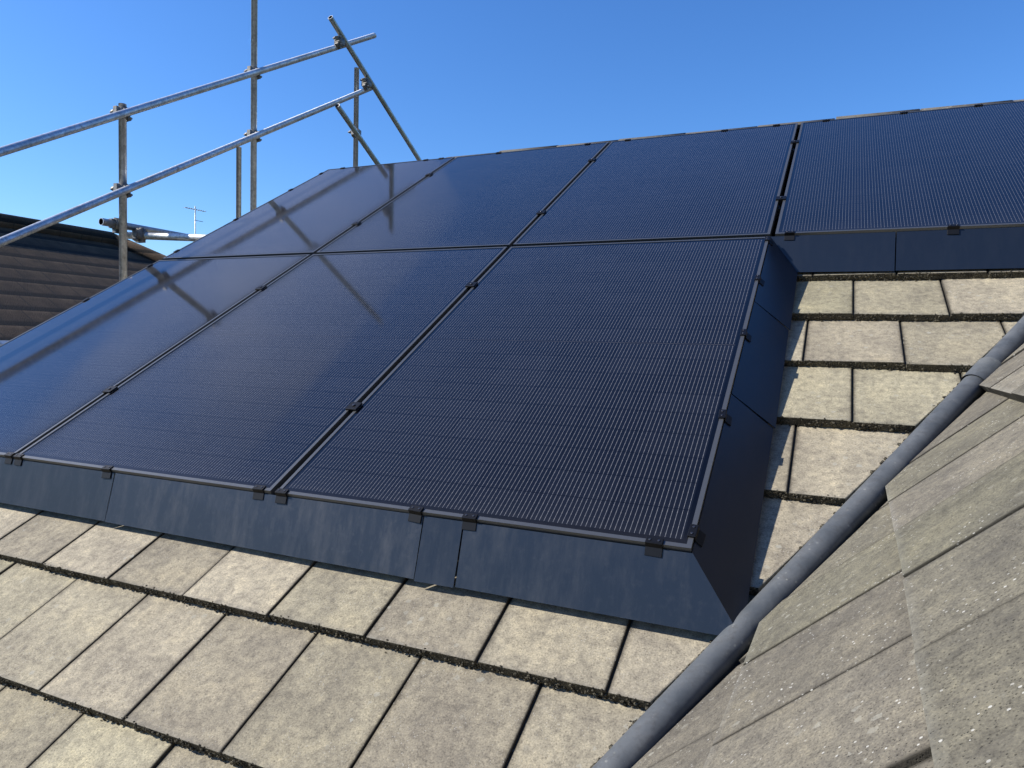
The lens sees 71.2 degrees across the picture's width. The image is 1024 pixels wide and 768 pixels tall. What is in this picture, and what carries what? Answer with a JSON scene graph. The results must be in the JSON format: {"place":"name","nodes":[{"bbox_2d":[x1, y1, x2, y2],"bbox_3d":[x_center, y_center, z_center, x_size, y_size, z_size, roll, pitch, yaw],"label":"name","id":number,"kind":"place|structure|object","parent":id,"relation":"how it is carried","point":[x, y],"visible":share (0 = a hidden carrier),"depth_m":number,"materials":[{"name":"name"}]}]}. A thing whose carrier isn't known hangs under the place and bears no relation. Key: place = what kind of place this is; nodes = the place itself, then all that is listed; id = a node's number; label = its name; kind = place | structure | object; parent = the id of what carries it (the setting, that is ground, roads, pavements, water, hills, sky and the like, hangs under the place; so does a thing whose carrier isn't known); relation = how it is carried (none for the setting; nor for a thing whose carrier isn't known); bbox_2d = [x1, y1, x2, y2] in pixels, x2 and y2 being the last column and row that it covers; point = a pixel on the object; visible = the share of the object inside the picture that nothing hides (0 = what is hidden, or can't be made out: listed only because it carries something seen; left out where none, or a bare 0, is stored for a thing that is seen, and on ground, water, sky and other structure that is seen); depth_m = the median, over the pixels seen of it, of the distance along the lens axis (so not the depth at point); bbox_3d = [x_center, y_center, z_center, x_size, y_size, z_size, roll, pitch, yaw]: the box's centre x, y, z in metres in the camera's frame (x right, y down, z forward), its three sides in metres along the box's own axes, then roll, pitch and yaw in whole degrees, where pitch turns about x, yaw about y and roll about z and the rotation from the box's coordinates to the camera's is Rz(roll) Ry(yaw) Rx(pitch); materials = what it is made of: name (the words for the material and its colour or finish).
{"place":"outdoors","nodes":[
{"label":"outdoors","id":0,"kind":"place"},
{"bbox_2d":[0,227,154,340],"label":"neighbouring roof","id":1,"kind":"structure","parent":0,"point":[44,277],"depth_m":8.52,"materials":[{"name":"brown tile"}]},
{"bbox_2d":[0,213,165,261],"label":"roof ridge","id":2,"kind":"structure","parent":0,"point":[57,229],"depth_m":9.88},
{"bbox_2d":[0,0,1023,255],"label":"sky","id":3,"kind":"structure","parent":0,"point":[459,77],"materials":[{"name":"blue"}]},
{"label":"ground","id":4,"kind":"structure","parent":0,"visible":0},
{"bbox_2d":[0,0,421,344],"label":"scaffold tubes","id":5,"kind":"object","parent":4,"relation":"on","point":[122,189],"visible":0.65,"depth_m":5.09,"materials":[{"name":"metal"}]},
{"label":"house walls","id":6,"kind":"object","parent":4,"relation":"on","visible":0},
{"bbox_2d":[592,316,1023,767],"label":"pipe","id":7,"kind":"object","parent":6,"relation":"attached to","point":[711,667],"visible":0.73,"depth_m":1.53,"materials":[{"name":"grey metal"}]},
{"bbox_2d":[590,332,1007,767],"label":"valley debris","id":8,"kind":"object","parent":7,"relation":"in","point":[800,547],"visible":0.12,"depth_m":1.60,"materials":[{"name":"plant"}]},
{"bbox_2d":[771,162,896,239],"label":"roof underlay","id":9,"kind":"structure","parent":6,"relation":"on","point":[783,193],"depth_m":3.81,"materials":[{"name":"black"}]},
{"bbox_2d":[0,158,1023,767],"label":"roof tiles","id":10,"kind":"object","parent":9,"relation":"on","point":[286,692],"visible":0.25,"depth_m":1.71,"materials":[{"name":"concrete"}]},
{"bbox_2d":[0,124,1023,634],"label":"array skirt","id":11,"kind":"object","parent":10,"relation":"on","point":[704,588],"visible":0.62,"depth_m":1.88,"materials":[{"name":"black metal"}]},
{"bbox_2d":[4,104,982,557],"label":"panel clamps","id":12,"kind":"object","parent":11,"relation":"on","point":[654,546],"visible":0.95,"depth_m":2.00,"materials":[{"name":"black metal"}]},
{"bbox_2d":[0,101,1023,552],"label":"solar panels","id":13,"kind":"object","parent":11,"relation":"on","point":[568,365],"visible":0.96,"depth_m":2.79,"materials":[{"name":"blue glass"}]},
{"bbox_2d":[776,149,794,216],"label":"mounting rails","id":14,"kind":"object","parent":11,"relation":"attached to","point":[779,208],"depth_m":3.22,"materials":[{"name":"grey metal"}]},
{"bbox_2d":[0,270,1023,767],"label":"moss","id":15,"kind":"object","parent":10,"relation":"on","point":[348,636],"visible":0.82,"depth_m":1.80,"materials":[{"name":"plant"}]},
{"bbox_2d":[446,99,1023,157],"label":"ridge tiles","id":16,"kind":"object","parent":10,"relation":"on","point":[859,115],"visible":0.1,"depth_m":4.39,"materials":[{"name":"concrete"}]},
{"label":"roof underlay","id":17,"kind":"object","parent":6,"relation":"on","visible":0},
{"bbox_2d":[632,344,1023,767],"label":"roof tiles","id":18,"kind":"object","parent":17,"relation":"on","point":[889,633],"visible":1,"depth_m":0.94,"materials":[{"name":"concrete"}]},
{"bbox_3d":[-12.041,0.127,27.160,12.600,8.364,10.600,3,3,24],"label":"house","id":19,"kind":"object","parent":4,"relation":"on","visible":0},
{"bbox_2d":[184,206,205,233],"bbox_3d":[-11.920,-4.957,26.894,0.260,3.420,0.900,3,3,29],"label":"tv aerial","id":20,"kind":"object","parent":19,"relation":"on","point":[195,209],"visible":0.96,"depth_m":26.83,"materials":[{"name":"metal"}]}
]}

